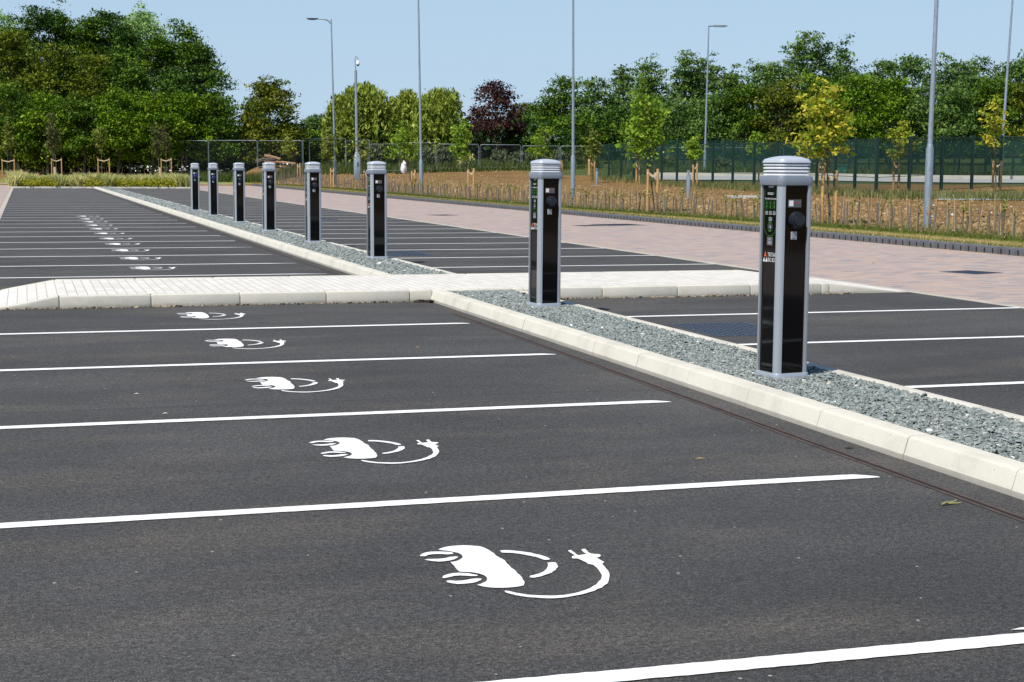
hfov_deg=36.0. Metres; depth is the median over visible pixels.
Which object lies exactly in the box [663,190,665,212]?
hedge whip
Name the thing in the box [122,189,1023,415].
asphalt parking bays
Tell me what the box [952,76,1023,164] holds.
broadleaf tree
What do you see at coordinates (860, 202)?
hedge whip
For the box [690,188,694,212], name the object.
hedge whip
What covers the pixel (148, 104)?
broadleaf tree
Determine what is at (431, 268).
kerb
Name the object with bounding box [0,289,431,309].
kerb
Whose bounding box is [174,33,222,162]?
broadleaf tree
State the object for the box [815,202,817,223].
hedge whip
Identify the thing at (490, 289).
kerb
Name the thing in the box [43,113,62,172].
young tree
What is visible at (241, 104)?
broadleaf tree
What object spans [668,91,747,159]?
broadleaf tree
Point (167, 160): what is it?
tree stakes
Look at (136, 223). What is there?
bay line
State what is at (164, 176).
grass tuft
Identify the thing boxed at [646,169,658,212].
tree stakes
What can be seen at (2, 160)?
tree stakes
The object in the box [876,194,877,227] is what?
hedge whip
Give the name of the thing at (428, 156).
shrub
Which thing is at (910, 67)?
broadleaf tree
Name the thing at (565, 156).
shrub
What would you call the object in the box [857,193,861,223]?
hedge whip
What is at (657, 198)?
hedge whip
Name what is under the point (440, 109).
willow tree
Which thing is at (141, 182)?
shrub
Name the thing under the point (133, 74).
broadleaf tree
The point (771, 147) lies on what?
young tree
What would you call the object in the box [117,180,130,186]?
shrub
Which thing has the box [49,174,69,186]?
grass tuft
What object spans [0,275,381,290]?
kerb
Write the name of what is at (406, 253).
access cover
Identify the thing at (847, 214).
hedge whip
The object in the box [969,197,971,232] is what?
hedge whip
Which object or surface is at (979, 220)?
hedge whip
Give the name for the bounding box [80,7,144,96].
broadleaf tree
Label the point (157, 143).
young tree
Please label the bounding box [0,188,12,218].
flush kerb
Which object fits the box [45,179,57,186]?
shrub
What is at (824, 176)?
tree stakes
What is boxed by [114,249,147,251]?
charging symbol
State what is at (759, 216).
soil weeds
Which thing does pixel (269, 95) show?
broadleaf tree
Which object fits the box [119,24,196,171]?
broadleaf tree
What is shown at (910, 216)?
hedge whip
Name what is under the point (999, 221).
hedge whip
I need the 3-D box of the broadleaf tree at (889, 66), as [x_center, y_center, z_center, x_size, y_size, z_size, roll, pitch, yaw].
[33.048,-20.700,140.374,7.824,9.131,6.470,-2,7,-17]
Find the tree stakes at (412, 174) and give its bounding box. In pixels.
[411,170,415,191]
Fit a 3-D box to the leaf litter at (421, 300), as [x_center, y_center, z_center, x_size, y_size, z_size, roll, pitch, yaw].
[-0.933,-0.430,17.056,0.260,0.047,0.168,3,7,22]
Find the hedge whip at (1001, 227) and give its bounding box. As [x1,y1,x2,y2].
[996,202,1004,233]
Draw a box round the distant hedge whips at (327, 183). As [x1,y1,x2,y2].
[279,172,404,191]
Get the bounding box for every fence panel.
[170,140,208,173]
[209,140,257,172]
[309,138,345,164]
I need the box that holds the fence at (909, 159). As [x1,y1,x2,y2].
[596,135,1023,192]
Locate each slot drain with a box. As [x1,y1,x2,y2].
[139,205,340,274]
[450,313,1023,521]
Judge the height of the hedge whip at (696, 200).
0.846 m
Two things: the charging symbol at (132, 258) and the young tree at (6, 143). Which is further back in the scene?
the young tree at (6, 143)
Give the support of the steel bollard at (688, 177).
on the ground at (523, 175)
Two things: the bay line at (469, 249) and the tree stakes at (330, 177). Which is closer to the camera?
the bay line at (469, 249)
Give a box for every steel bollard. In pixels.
[594,168,600,185]
[683,170,692,198]
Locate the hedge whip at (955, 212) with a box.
[953,194,957,228]
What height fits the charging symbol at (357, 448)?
0.001 m
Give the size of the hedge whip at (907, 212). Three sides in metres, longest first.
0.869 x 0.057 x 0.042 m
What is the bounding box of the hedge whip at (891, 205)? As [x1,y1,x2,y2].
[888,195,895,228]
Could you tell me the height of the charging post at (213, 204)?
1.488 m
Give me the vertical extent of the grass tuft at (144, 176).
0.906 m
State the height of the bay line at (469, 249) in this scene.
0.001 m
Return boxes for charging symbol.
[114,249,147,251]
[119,257,159,259]
[130,267,175,269]
[177,312,243,318]
[205,339,283,348]
[246,377,343,391]
[310,437,438,463]
[420,545,608,597]
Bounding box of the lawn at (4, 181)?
[0,179,253,183]
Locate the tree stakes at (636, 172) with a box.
[636,163,639,182]
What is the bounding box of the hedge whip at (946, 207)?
[945,197,947,231]
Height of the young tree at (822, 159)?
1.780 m
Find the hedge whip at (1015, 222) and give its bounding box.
[1011,208,1016,237]
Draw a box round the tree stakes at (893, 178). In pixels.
[892,162,900,190]
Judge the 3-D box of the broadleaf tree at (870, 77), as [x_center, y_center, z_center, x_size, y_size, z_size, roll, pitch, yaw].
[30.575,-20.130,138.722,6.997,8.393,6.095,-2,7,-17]
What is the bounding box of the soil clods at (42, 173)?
[0,169,173,178]
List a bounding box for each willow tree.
[318,92,354,164]
[334,80,407,164]
[381,88,422,161]
[406,86,467,161]
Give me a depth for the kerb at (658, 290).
18.06 m
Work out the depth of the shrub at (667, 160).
114.95 m
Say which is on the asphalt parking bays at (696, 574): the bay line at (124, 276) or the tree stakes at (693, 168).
the bay line at (124, 276)
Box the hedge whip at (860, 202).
[856,191,863,222]
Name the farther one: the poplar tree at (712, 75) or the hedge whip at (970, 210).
the poplar tree at (712, 75)
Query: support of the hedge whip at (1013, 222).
on the ground at (523, 175)
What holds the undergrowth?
on the ground at (523, 175)
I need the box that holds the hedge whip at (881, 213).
[879,201,886,227]
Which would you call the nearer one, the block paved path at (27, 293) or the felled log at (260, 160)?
the block paved path at (27, 293)
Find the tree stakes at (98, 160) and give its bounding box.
[97,158,109,173]
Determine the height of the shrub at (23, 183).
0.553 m
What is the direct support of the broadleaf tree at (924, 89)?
on the ground at (523, 175)
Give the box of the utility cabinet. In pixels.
[837,165,847,173]
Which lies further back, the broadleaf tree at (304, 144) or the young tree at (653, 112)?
the broadleaf tree at (304, 144)
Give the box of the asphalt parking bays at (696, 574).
[0,188,1023,681]
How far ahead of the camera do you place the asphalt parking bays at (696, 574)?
6.68 m
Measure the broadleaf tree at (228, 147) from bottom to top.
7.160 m
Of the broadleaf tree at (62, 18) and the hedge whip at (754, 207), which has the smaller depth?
the hedge whip at (754, 207)
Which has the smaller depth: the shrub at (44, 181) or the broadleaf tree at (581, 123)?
the shrub at (44, 181)
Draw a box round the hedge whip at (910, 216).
[909,201,911,230]
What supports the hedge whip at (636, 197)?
on the ground at (523, 175)
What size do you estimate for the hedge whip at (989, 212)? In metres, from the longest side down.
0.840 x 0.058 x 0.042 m
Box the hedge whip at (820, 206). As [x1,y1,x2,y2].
[819,201,821,224]
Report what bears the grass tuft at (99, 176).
on the planting bed
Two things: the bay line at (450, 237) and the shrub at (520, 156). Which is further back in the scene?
the shrub at (520, 156)
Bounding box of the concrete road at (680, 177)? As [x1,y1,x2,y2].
[654,175,1023,182]
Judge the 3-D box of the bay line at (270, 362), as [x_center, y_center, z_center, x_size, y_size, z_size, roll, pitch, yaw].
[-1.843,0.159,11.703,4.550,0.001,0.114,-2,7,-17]
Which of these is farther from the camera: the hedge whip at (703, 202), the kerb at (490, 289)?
the hedge whip at (703, 202)
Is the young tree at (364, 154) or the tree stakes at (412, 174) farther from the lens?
the young tree at (364, 154)
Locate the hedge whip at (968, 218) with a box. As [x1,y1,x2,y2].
[966,208,974,232]
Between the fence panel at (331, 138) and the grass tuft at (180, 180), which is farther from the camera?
the fence panel at (331, 138)
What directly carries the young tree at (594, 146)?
on the ground at (523, 175)
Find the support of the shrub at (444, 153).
on the ground at (523, 175)
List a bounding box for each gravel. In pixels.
[98,186,202,210]
[180,211,449,274]
[449,289,1023,461]
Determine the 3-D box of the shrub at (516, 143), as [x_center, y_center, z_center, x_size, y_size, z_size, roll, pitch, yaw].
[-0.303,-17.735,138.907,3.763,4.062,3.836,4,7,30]
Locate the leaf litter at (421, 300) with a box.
[414,299,433,302]
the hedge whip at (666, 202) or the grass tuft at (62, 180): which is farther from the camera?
the grass tuft at (62, 180)
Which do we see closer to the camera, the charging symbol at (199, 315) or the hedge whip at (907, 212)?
the charging symbol at (199, 315)
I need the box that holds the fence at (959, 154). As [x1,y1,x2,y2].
[625,139,1023,175]
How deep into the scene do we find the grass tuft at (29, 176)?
99.22 m
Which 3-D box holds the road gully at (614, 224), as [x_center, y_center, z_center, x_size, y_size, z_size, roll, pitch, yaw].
[2.741,-3.013,40.941,1.200,0.018,1.000,-3,7,-29]
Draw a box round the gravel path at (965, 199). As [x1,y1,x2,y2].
[939,197,1010,199]
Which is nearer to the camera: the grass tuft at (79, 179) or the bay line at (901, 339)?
the bay line at (901, 339)
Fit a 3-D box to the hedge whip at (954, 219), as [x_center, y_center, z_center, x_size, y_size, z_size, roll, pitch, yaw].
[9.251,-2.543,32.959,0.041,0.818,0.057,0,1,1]
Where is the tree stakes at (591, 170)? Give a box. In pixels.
[591,161,594,181]
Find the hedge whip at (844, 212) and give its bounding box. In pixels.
[843,200,846,224]
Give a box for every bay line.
[0,241,162,242]
[0,263,269,266]
[0,323,469,334]
[0,353,554,370]
[0,400,669,428]
[0,474,878,527]
[12,274,271,277]
[32,254,269,256]
[43,220,81,220]
[46,212,94,212]
[47,227,81,227]
[50,235,219,236]
[63,217,102,217]
[63,247,213,248]
[75,206,138,206]
[88,231,121,231]
[119,223,153,223]
[165,200,261,200]
[321,216,355,216]
[322,237,479,238]
[424,242,564,243]
[433,264,685,267]
[437,248,578,249]
[442,255,655,257]
[485,632,1023,681]
[627,307,1018,316]
[740,336,1023,344]
[906,381,1023,387]
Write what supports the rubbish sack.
on the ground at (523, 175)
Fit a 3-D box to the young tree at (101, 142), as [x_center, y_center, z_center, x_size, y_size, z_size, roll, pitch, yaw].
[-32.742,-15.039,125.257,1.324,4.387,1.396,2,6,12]
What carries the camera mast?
on the ground at (523, 175)
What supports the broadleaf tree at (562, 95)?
on the ground at (523, 175)
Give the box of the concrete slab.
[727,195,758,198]
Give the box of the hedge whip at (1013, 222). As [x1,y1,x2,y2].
[1012,207,1014,236]
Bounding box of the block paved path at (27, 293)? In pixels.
[0,271,902,306]
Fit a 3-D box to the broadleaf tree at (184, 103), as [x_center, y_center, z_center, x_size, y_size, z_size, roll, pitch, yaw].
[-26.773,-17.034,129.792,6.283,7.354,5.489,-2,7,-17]
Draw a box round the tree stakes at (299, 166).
[297,163,300,181]
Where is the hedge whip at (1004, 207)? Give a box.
[1000,197,1007,235]
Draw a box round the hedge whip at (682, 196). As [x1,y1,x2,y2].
[680,190,684,211]
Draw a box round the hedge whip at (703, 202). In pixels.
[699,190,706,214]
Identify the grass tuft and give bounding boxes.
[4,170,24,175]
[4,174,21,186]
[10,171,28,186]
[20,173,34,186]
[32,175,46,186]
[47,172,62,186]
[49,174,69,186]
[66,177,75,186]
[73,175,88,186]
[84,173,98,186]
[93,172,112,186]
[97,175,118,186]
[113,174,128,186]
[128,175,142,186]
[136,174,151,186]
[147,174,162,186]
[158,173,171,186]
[165,173,179,186]
[172,174,189,186]
[182,175,200,186]
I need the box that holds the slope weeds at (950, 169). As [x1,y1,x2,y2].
[610,158,1023,175]
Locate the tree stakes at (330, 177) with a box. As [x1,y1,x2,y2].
[330,168,333,186]
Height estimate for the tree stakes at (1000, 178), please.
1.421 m
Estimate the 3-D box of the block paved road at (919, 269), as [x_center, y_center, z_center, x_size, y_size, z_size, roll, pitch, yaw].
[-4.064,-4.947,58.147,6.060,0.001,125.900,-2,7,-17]
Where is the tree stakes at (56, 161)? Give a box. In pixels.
[51,158,61,176]
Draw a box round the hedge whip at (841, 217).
[840,192,844,222]
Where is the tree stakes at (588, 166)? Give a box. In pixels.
[588,159,589,174]
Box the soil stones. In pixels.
[344,174,1019,237]
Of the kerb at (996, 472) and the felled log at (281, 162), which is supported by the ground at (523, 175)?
the felled log at (281, 162)
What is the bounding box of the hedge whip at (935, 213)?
[933,200,936,229]
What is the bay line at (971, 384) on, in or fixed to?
on the asphalt parking bays at (939, 361)
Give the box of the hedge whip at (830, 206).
[826,197,833,223]
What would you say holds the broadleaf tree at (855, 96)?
on the ground at (523, 175)
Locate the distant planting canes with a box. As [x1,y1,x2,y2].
[3,163,328,184]
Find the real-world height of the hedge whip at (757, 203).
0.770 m
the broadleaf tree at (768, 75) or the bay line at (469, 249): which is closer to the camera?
the bay line at (469, 249)
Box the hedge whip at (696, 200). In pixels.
[695,189,699,210]
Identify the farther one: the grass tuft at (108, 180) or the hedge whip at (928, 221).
the grass tuft at (108, 180)
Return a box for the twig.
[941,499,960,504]
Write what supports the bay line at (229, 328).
on the asphalt parking bays at (696, 574)
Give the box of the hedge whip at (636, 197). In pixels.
[636,186,637,209]
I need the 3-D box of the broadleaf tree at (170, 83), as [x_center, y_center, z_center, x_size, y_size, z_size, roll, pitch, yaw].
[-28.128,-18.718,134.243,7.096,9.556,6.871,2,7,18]
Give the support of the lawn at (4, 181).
on the ground at (523, 175)
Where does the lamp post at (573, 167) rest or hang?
on the ground at (523, 175)
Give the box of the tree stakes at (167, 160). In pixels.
[161,158,171,172]
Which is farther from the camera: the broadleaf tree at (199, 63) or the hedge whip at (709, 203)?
the broadleaf tree at (199, 63)
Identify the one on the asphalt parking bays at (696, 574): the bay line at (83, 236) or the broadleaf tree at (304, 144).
the bay line at (83, 236)
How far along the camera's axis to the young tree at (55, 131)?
123.64 m
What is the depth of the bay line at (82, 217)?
43.91 m
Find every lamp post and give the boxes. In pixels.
[307,18,336,179]
[418,0,423,193]
[571,0,575,198]
[703,25,727,170]
[923,0,938,227]
[998,0,1012,179]
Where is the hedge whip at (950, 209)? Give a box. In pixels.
[944,201,952,226]
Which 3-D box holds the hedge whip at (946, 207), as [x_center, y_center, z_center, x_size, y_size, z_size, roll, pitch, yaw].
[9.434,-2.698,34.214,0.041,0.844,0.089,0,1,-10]
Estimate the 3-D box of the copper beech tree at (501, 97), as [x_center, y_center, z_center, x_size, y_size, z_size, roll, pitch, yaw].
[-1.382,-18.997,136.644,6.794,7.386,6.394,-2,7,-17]
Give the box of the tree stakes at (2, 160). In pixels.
[1,159,14,177]
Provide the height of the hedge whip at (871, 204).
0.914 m
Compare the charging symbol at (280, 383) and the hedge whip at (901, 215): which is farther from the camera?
the hedge whip at (901, 215)
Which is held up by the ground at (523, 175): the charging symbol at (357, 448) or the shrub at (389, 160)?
the shrub at (389, 160)
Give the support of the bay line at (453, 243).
on the asphalt parking bays at (939, 361)
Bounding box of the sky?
[0,0,1023,155]
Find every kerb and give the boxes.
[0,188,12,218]
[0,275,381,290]
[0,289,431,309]
[10,187,190,188]
[94,187,391,274]
[113,187,456,273]
[202,190,1023,308]
[251,184,1023,255]
[382,274,461,275]
[430,290,1023,499]
[431,288,523,292]
[473,270,811,277]
[520,291,1023,421]
[524,283,907,298]
[654,173,1023,178]
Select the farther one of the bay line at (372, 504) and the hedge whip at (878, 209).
the hedge whip at (878, 209)
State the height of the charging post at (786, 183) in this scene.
1.488 m
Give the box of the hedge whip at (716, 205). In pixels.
[715,192,716,216]
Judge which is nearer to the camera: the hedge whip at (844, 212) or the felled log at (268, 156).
the hedge whip at (844, 212)
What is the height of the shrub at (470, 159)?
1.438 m
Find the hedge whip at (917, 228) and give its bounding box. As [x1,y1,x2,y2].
[913,204,922,230]
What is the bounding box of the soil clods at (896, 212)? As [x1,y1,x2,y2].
[278,171,1023,237]
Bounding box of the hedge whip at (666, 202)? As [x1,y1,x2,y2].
[665,191,668,211]
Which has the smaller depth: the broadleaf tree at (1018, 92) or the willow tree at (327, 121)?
the broadleaf tree at (1018, 92)
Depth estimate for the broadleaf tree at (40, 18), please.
143.39 m
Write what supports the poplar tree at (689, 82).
on the ground at (523, 175)
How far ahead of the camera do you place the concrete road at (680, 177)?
88.12 m
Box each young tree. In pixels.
[0,117,19,171]
[43,113,62,161]
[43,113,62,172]
[89,124,108,173]
[147,122,166,173]
[160,119,173,173]
[240,127,254,170]
[278,135,299,177]
[318,126,339,183]
[348,132,373,184]
[379,119,418,189]
[449,114,473,197]
[525,122,558,158]
[580,125,602,182]
[610,72,673,210]
[630,130,644,181]
[681,134,707,165]
[745,131,767,184]
[764,134,784,153]
[784,76,861,223]
[813,154,825,172]
[885,120,921,188]
[974,93,1015,191]
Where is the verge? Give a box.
[287,186,1022,247]
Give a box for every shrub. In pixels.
[16,179,38,185]
[21,179,42,186]
[32,177,53,186]
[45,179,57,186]
[79,179,99,186]
[84,179,105,186]
[105,178,131,186]
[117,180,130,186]
[127,180,144,186]
[128,180,150,186]
[135,178,162,186]
[150,178,174,186]
[160,180,180,186]
[297,129,327,164]
[364,142,384,161]
[384,142,406,165]
[418,145,437,168]
[436,145,455,163]
[457,153,474,165]
[489,148,510,164]
[491,120,529,151]
[507,148,528,164]
[525,152,546,162]
[551,148,571,162]
[575,150,595,162]
[652,155,675,167]
[711,156,737,169]
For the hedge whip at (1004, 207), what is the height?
0.890 m
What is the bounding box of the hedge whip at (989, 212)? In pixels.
[988,200,990,236]
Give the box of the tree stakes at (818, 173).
[818,163,825,188]
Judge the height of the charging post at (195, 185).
1.488 m
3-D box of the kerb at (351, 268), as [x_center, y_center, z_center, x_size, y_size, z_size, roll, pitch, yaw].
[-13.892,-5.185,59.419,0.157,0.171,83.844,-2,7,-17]
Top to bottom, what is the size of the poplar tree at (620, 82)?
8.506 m
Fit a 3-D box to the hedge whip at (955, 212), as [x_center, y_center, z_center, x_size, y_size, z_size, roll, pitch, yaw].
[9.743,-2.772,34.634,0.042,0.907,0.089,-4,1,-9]
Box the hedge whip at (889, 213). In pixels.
[888,199,889,229]
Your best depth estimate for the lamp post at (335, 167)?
103.79 m
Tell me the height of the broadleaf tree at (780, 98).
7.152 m
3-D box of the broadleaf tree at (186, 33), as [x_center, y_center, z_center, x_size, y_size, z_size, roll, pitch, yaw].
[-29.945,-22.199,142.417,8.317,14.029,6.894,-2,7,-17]
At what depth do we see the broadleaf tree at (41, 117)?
128.02 m
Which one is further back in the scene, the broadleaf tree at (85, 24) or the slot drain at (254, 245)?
the broadleaf tree at (85, 24)
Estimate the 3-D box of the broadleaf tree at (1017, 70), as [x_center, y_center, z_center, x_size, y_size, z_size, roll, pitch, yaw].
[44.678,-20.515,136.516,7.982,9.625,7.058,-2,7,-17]
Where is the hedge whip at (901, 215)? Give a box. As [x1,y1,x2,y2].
[899,202,902,227]
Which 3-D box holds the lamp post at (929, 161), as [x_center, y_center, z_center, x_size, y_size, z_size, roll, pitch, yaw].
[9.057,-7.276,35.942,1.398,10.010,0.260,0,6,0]
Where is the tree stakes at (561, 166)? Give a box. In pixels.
[559,160,562,172]
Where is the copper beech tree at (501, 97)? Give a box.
[462,79,530,160]
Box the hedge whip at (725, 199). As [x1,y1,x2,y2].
[722,194,727,217]
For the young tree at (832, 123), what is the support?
on the ground at (523, 175)
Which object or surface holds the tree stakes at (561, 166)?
on the ground at (523, 175)
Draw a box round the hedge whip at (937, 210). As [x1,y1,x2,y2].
[933,201,939,232]
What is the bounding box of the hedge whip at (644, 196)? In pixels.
[641,189,645,211]
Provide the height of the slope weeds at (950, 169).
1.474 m
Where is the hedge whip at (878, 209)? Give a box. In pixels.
[878,194,881,222]
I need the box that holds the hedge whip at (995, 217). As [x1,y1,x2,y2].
[993,194,997,234]
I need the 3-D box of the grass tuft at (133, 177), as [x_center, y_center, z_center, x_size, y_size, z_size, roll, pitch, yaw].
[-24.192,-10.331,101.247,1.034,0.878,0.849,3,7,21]
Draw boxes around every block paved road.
[0,185,10,208]
[200,186,1023,305]
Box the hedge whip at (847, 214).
[846,197,848,221]
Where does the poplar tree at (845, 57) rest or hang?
on the ground at (523, 175)
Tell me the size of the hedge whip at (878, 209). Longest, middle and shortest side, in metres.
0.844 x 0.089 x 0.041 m
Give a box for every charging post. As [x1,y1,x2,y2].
[190,163,199,210]
[208,163,218,215]
[233,162,245,221]
[262,162,276,230]
[304,162,321,241]
[366,161,387,258]
[527,159,562,306]
[755,156,812,381]
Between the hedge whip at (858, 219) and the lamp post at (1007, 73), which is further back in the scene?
the lamp post at (1007, 73)
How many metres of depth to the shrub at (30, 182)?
98.49 m
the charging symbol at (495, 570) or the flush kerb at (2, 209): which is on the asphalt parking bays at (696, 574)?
the charging symbol at (495, 570)
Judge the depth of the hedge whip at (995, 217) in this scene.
33.33 m
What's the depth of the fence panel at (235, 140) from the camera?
127.43 m
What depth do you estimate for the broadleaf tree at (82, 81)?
133.72 m
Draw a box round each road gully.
[588,224,637,225]
[944,270,1001,273]
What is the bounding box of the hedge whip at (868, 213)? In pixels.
[867,198,869,226]
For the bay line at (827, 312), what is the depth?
16.23 m
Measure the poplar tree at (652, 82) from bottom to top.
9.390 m
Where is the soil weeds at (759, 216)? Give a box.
[403,192,1023,239]
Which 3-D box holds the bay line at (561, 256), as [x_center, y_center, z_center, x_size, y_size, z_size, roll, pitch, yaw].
[0.099,-1.379,25.840,4.830,0.001,0.108,-2,7,-17]
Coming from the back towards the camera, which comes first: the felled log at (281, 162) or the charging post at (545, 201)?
the felled log at (281, 162)
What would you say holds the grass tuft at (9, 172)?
on the planting bed
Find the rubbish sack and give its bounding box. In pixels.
[400,161,406,173]
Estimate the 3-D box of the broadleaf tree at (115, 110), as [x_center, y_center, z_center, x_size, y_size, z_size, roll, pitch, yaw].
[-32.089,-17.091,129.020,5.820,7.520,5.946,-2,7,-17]
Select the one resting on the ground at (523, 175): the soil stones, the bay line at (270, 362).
the soil stones
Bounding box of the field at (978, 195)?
[592,173,1023,201]
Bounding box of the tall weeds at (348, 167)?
[184,154,606,182]
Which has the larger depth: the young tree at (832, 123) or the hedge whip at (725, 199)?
the hedge whip at (725, 199)
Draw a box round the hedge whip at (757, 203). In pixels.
[754,193,760,218]
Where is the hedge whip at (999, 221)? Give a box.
[997,204,1001,235]
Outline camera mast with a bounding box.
[354,56,359,179]
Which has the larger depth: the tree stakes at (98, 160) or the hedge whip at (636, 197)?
the tree stakes at (98, 160)
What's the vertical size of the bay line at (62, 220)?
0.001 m
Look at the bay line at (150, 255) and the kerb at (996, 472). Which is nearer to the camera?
the kerb at (996, 472)
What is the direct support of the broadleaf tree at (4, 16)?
on the ground at (523, 175)
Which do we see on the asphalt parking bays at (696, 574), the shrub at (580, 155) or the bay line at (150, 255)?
the bay line at (150, 255)
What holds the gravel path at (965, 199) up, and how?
on the ground at (523, 175)
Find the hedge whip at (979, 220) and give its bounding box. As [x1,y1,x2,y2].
[977,199,983,231]
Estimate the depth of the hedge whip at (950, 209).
35.07 m
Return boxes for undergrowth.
[0,116,1023,173]
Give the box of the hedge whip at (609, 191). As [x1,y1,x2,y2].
[607,189,611,208]
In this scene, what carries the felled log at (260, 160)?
on the felled log at (281, 162)
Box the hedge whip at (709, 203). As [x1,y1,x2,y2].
[706,195,712,215]
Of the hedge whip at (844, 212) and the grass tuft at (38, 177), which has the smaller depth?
the hedge whip at (844, 212)
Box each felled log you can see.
[255,157,275,164]
[264,154,280,160]
[264,160,295,164]
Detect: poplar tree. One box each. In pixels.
[559,75,626,158]
[597,63,640,159]
[622,53,676,157]
[658,49,716,159]
[680,51,725,158]
[703,63,755,159]
[765,30,863,158]
[823,39,862,157]
[926,51,967,156]
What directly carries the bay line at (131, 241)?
on the asphalt parking bays at (696, 574)
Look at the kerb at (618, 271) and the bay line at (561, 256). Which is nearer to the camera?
the kerb at (618, 271)
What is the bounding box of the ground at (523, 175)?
[0,152,1023,289]
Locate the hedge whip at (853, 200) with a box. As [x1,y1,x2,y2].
[850,198,856,224]
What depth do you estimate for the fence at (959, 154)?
100.61 m
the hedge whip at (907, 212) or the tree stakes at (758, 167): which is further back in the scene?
the tree stakes at (758, 167)
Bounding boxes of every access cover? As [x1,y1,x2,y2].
[387,251,433,255]
[669,322,757,336]
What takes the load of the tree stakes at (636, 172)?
on the ground at (523, 175)
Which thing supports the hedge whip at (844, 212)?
on the ground at (523, 175)
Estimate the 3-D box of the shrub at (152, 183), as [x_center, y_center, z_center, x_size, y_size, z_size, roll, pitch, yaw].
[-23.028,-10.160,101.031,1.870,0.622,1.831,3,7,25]
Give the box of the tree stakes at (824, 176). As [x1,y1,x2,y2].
[821,170,838,222]
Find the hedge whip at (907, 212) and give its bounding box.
[906,195,908,228]
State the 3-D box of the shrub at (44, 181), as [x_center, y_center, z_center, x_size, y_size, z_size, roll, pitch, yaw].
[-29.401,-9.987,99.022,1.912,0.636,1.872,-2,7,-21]
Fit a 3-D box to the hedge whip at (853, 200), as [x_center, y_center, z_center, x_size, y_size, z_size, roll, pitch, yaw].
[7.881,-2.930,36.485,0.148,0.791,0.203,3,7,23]
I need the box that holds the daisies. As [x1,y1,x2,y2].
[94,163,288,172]
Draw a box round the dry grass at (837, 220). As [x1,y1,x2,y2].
[345,185,1023,239]
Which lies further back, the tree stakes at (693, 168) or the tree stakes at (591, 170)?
the tree stakes at (591, 170)
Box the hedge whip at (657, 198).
[656,185,657,210]
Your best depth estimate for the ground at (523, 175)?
79.55 m
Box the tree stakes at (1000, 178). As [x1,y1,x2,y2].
[991,161,1002,189]
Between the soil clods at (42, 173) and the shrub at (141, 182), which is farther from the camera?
the soil clods at (42, 173)
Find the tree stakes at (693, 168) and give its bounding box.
[692,163,697,185]
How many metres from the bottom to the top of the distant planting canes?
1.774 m
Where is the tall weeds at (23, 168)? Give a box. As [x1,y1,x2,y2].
[0,162,231,171]
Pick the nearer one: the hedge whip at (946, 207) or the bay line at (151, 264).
the bay line at (151, 264)
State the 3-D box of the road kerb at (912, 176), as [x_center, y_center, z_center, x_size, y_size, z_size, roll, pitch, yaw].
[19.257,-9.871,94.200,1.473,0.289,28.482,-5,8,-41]
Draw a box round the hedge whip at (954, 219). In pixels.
[954,209,955,230]
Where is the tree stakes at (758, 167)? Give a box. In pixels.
[756,164,759,182]
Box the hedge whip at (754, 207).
[749,198,756,220]
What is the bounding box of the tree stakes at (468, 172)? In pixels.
[467,168,474,197]
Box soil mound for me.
[246,165,287,174]
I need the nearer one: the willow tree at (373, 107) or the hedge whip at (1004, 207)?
the hedge whip at (1004, 207)
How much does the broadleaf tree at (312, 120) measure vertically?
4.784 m
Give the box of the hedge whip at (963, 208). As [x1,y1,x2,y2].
[960,200,966,231]
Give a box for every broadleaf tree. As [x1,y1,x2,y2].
[0,4,75,126]
[0,6,20,124]
[0,12,37,128]
[0,28,52,168]
[0,81,46,170]
[2,89,76,174]
[13,41,95,171]
[33,0,91,94]
[54,93,112,173]
[55,46,126,172]
[58,19,102,72]
[66,14,115,163]
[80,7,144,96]
[85,86,156,174]
[88,52,165,173]
[98,14,154,158]
[117,88,194,174]
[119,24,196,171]
[121,0,177,94]
[140,65,225,173]
[151,18,210,141]
[153,91,224,174]
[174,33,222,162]
[178,38,235,170]
[181,92,249,167]
[196,60,241,172]
[221,74,313,170]
[227,94,280,169]
[269,126,317,163]
[296,113,324,153]
[506,101,538,143]
[520,99,562,155]
[526,74,588,155]
[552,110,616,154]
[586,100,639,159]
[619,92,708,159]
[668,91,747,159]
[707,82,783,162]
[721,58,792,159]
[748,75,813,155]
[786,71,845,161]
[823,73,888,164]
[831,64,885,155]
[855,70,925,164]
[859,58,910,157]
[872,52,947,157]
[881,81,961,163]
[918,82,998,164]
[940,54,1016,156]
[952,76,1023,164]
[981,61,1022,155]
[987,49,1023,156]
[988,81,1023,164]
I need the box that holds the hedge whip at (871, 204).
[869,191,871,222]
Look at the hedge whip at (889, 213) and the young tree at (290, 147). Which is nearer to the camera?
the hedge whip at (889, 213)
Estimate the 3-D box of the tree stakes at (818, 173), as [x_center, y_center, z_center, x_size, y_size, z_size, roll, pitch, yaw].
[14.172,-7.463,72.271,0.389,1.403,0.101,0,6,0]
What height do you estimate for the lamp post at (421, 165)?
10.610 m
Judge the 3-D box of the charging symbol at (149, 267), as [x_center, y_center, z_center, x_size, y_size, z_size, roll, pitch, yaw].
[-5.084,-1.034,22.386,0.658,0.001,0.812,-2,7,-17]
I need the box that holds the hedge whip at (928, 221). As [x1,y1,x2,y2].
[927,195,931,228]

